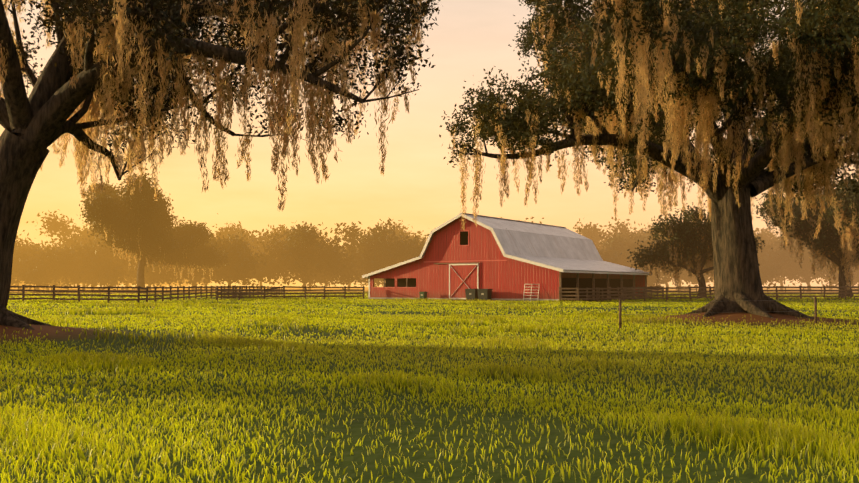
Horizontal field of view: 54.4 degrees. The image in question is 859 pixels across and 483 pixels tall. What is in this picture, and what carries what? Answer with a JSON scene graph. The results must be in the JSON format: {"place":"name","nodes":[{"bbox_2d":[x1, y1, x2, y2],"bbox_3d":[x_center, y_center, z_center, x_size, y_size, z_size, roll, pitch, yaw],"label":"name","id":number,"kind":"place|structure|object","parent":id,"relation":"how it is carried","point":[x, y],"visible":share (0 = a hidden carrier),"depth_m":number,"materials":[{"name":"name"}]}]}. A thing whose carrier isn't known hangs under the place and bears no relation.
{"place":"outdoors","nodes":[
{"label":"outdoors","id":0,"kind":"place"},
{"bbox_2d":[0,287,858,482],"bbox_3d":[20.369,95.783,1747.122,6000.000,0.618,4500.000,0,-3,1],"label":"ground","id":1,"kind":"structure","parent":0,"point":[499,474],"depth_m":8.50,"materials":[{"name":"green plant"}]},
{"bbox_2d":[10,249,27,291],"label":"treeline oak","id":2,"kind":"object","parent":1,"relation":"on","point":[16,283],"visible":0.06,"depth_m":195.88,"materials":[{"name":"brown plant"}]},
{"bbox_2d":[11,241,87,291],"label":"treeline oak","id":3,"kind":"object","parent":1,"relation":"on","point":[28,272],"depth_m":193.91,"materials":[{"name":"plant"}]},
{"bbox_2d":[15,240,86,289],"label":"treeline oak","id":4,"kind":"object","parent":1,"relation":"on","point":[50,284],"depth_m":222.14,"materials":[{"name":"brown plant"}]},
{"bbox_2d":[14,209,126,289],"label":"treeline oak","id":5,"kind":"object","parent":1,"relation":"on","point":[63,230],"depth_m":219.23,"materials":[{"name":"plant"}]},
{"bbox_2d":[30,235,134,289],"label":"treeline oak","id":6,"kind":"object","parent":1,"relation":"on","point":[101,268],"depth_m":195.20,"materials":[{"name":"brown plant"}]},
{"bbox_2d":[71,230,132,289],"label":"treeline oak","id":7,"kind":"object","parent":1,"relation":"on","point":[80,232],"depth_m":214.14,"materials":[{"name":"plant"}]},
{"bbox_2d":[10,286,215,293],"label":"fence","id":8,"kind":"object","parent":1,"relation":"on","point":[96,292],"visible":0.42,"depth_m":150.22,"materials":[{"name":"brown wood"}]},
{"bbox_2d":[8,285,238,302],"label":"fence","id":9,"kind":"object","parent":1,"relation":"on","point":[23,294],"visible":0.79,"depth_m":68.37,"materials":[{"name":"brown wood"}]},
{"bbox_2d":[89,226,201,290],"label":"treeline oak","id":10,"kind":"object","parent":1,"relation":"on","point":[154,277],"depth_m":195.61,"materials":[{"name":"plant"}]},
{"bbox_2d":[73,168,231,293],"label":"oak","id":11,"kind":"object","parent":1,"relation":"on","point":[121,216],"depth_m":155.36,"materials":[{"name":"brown plant"}]},
{"bbox_2d":[98,196,213,282],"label":"oak moss","id":12,"kind":"object","parent":11,"relation":"attached to","point":[163,261],"visible":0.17,"depth_m":161.10,"materials":[{"name":"brown plant"}]},
{"bbox_2d":[160,279,197,289],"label":"treeline oak","id":13,"kind":"object","parent":1,"relation":"on","point":[184,283],"depth_m":389.34,"materials":[{"name":"plant"}]},
{"bbox_2d":[149,225,231,291],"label":"treeline oak","id":14,"kind":"object","parent":1,"relation":"on","point":[185,272],"depth_m":190.31,"materials":[{"name":"brown plant"}]},
{"bbox_2d":[181,223,244,288],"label":"treeline oak","id":15,"kind":"object","parent":1,"relation":"on","point":[221,235],"depth_m":225.27,"materials":[{"name":"brown plant"}]},
{"bbox_2d":[0,0,440,329],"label":"oak","id":16,"kind":"object","parent":1,"relation":"on","point":[36,123],"depth_m":19.97,"materials":[{"name":"brown plant"}]},
{"bbox_2d":[0,0,425,210],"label":"spanish moss","id":17,"kind":"object","parent":16,"relation":"attached to","point":[95,109],"visible":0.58,"depth_m":18.86,"materials":[{"name":"beige plant"}]},
{"bbox_2d":[183,230,278,288],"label":"treeline oak","id":18,"kind":"object","parent":1,"relation":"on","point":[242,261],"depth_m":184.76,"materials":[{"name":"brown plant"}]},
{"bbox_2d":[217,285,282,299],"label":"fence","id":19,"kind":"object","parent":1,"relation":"on","point":[267,287],"visible":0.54,"depth_m":101.19,"materials":[{"name":"brown wood"}]},
{"bbox_2d":[216,213,292,285],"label":"treeline oak","id":20,"kind":"object","parent":1,"relation":"on","point":[265,238],"depth_m":220.88,"materials":[{"name":"plant"}]},
{"bbox_2d":[216,286,364,299],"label":"fence","id":21,"kind":"object","parent":1,"relation":"on","point":[304,296],"visible":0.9,"depth_m":85.58,"materials":[{"name":"brown wood"}]},
{"bbox_2d":[242,220,359,292],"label":"treeline oak","id":22,"kind":"object","parent":1,"relation":"on","point":[291,252],"depth_m":187.08,"materials":[{"name":"plant"}]},
{"bbox_2d":[259,224,349,289],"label":"treeline oak","id":23,"kind":"object","parent":1,"relation":"on","point":[325,236],"depth_m":225.33,"materials":[{"name":"plant"}]},
{"bbox_2d":[323,242,380,291],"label":"treeline oak","id":24,"kind":"object","parent":1,"relation":"on","point":[345,247],"depth_m":224.22,"materials":[{"name":"plant"}]},
{"bbox_2d":[307,218,418,288],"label":"treeline oak","id":25,"kind":"object","parent":1,"relation":"on","point":[373,246],"depth_m":189.42,"materials":[{"name":"plant"}]},
{"bbox_2d":[350,220,429,284],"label":"treeline oak","id":26,"kind":"object","parent":1,"relation":"on","point":[402,229],"visible":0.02,"depth_m":225.66,"materials":[{"name":"brown plant"}]},
{"bbox_2d":[358,234,428,286],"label":"treeline oak","id":27,"kind":"object","parent":1,"relation":"on","point":[418,247],"depth_m":187.68,"materials":[{"name":"brown plant"}]},
{"bbox_2d":[419,292,427,298],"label":"green bin","id":28,"kind":"object","parent":1,"relation":"on","point":[423,295],"visible":0.73,"depth_m":86.24,"materials":[{"name":"plastic"}]},
{"bbox_2d":[465,289,477,299],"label":"crate","id":29,"kind":"object","parent":1,"relation":"on","point":[471,294],"visible":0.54,"depth_m":82.64,"materials":[{"name":"plastic"}]},
{"bbox_2d":[477,289,491,300],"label":"dark bin","id":30,"kind":"object","parent":1,"relation":"on","point":[484,294],"visible":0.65,"depth_m":81.90,"materials":[{"name":"plastic"}]},
{"bbox_2d":[362,213,651,300],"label":"barn","id":31,"kind":"structure","parent":1,"relation":"on","point":[504,259],"depth_m":86.03,"materials":[{"name":"wood"}]},
{"bbox_2d":[523,284,538,300],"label":"gate","id":32,"kind":"structure","parent":1,"relation":"on","point":[530,295],"depth_m":80.24,"materials":[{"name":"paint"}]},
{"bbox_2d":[577,228,620,263],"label":"treeline oak","id":33,"kind":"object","parent":1,"relation":"on","point":[607,258],"visible":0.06,"depth_m":189.67,"materials":[{"name":"brown plant"}]},
{"bbox_2d":[573,216,648,251],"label":"treeline oak","id":34,"kind":"object","parent":1,"relation":"on","point":[592,231],"depth_m":221.91,"materials":[{"name":"brown plant"}]},
{"bbox_2d":[559,286,663,301],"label":"fence","id":35,"kind":"object","parent":1,"relation":"on","point":[587,298],"visible":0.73,"depth_m":80.49,"materials":[{"name":"brown wood"}]},
{"bbox_2d":[593,230,667,290],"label":"treeline oak","id":36,"kind":"object","parent":1,"relation":"on","point":[612,242],"depth_m":194.81,"materials":[{"name":"brown plant"}]},
{"bbox_2d":[439,0,858,319],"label":"oak","id":37,"kind":"object","parent":1,"relation":"on","point":[784,73],"depth_m":29.47,"materials":[{"name":"plant"}]},
{"bbox_2d":[450,0,858,246],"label":"spanish moss","id":38,"kind":"object","parent":37,"relation":"attached to","point":[703,134],"visible":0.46,"depth_m":28.86,"materials":[{"name":"beige plant"}]},
{"bbox_2d":[609,226,709,290],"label":"treeline oak","id":39,"kind":"object","parent":1,"relation":"on","point":[685,274],"depth_m":196.03,"materials":[{"name":"brown plant"}]},
{"bbox_2d":[623,221,713,290],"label":"treeline oak","id":40,"kind":"object","parent":1,"relation":"on","point":[641,230],"depth_m":221.18,"materials":[{"name":"brown plant"}]},
{"bbox_2d":[620,202,764,296],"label":"oak","id":41,"kind":"object","parent":1,"relation":"on","point":[656,251],"depth_m":94.22,"materials":[{"name":"green plant"}]},
{"bbox_2d":[643,216,755,292],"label":"oak moss","id":42,"kind":"object","parent":41,"relation":"attached to","point":[688,263],"visible":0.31,"depth_m":96.62,"materials":[{"name":"plant"}]},
{"bbox_2d":[575,285,858,301],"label":"fence","id":43,"kind":"object","parent":1,"relation":"on","point":[710,293],"visible":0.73,"depth_m":83.99,"materials":[{"name":"brown wood"}]},
{"bbox_2d":[619,297,858,328],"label":"wire fence","id":44,"kind":"object","parent":1,"relation":"on","point":[621,314],"visible":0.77,"depth_m":26.64,"materials":[{"name":"brown wood"}]},
{"bbox_2d":[681,231,797,288],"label":"treeline oak","id":45,"kind":"object","parent":1,"relation":"on","point":[766,265],"depth_m":190.19,"materials":[{"name":"plant"}]},
{"bbox_2d":[709,227,776,289],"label":"treeline oak","id":46,"kind":"object","parent":1,"relation":"on","point":[756,229],"depth_m":218.64,"materials":[{"name":"brown plant"}]},
{"bbox_2d":[678,286,858,294],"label":"fence","id":47,"kind":"object","parent":1,"relation":"on","point":[696,289],"visible":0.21,"depth_m":139.09,"materials":[{"name":"brown wood"}]},
{"bbox_2d":[754,227,832,291],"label":"treeline oak","id":48,"kind":"object","parent":1,"relation":"on","point":[770,236],"depth_m":214.14,"materials":[{"name":"brown plant"}]},
{"bbox_2d":[753,172,858,298],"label":"oak","id":49,"kind":"object","parent":1,"relation":"on","point":[848,199],"depth_m":89.31,"materials":[{"name":"brown plant"}]},
{"bbox_2d":[764,190,858,288],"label":"spanish moss","id":50,"kind":"object","parent":49,"relation":"attached to","point":[848,238],"visible":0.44,"depth_m":89.33,"materials":[{"name":"brown plant"}]},
{"bbox_2d":[760,237,853,291],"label":"treeline oak","id":51,"kind":"object","parent":1,"relation":"on","point":[803,271],"depth_m":189.76,"materials":[{"name":"plant"}]},
{"bbox_2d":[775,227,857,291],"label":"treeline oak","id":52,"kind":"object","parent":1,"relation":"on","point":[788,236],"depth_m":221.97,"materials":[{"name":"plant"}]},
{"bbox_2d":[819,262,858,288],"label":"treeline oak","id":53,"kind":"object","parent":1,"relation":"on","point":[855,280],"depth_m":194.93,"materials":[{"name":"brown plant"}]},
{"bbox_2d":[0,0,858,286],"label":"sky","id":54,"kind":"structure","parent":0,"point":[418,188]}
]}

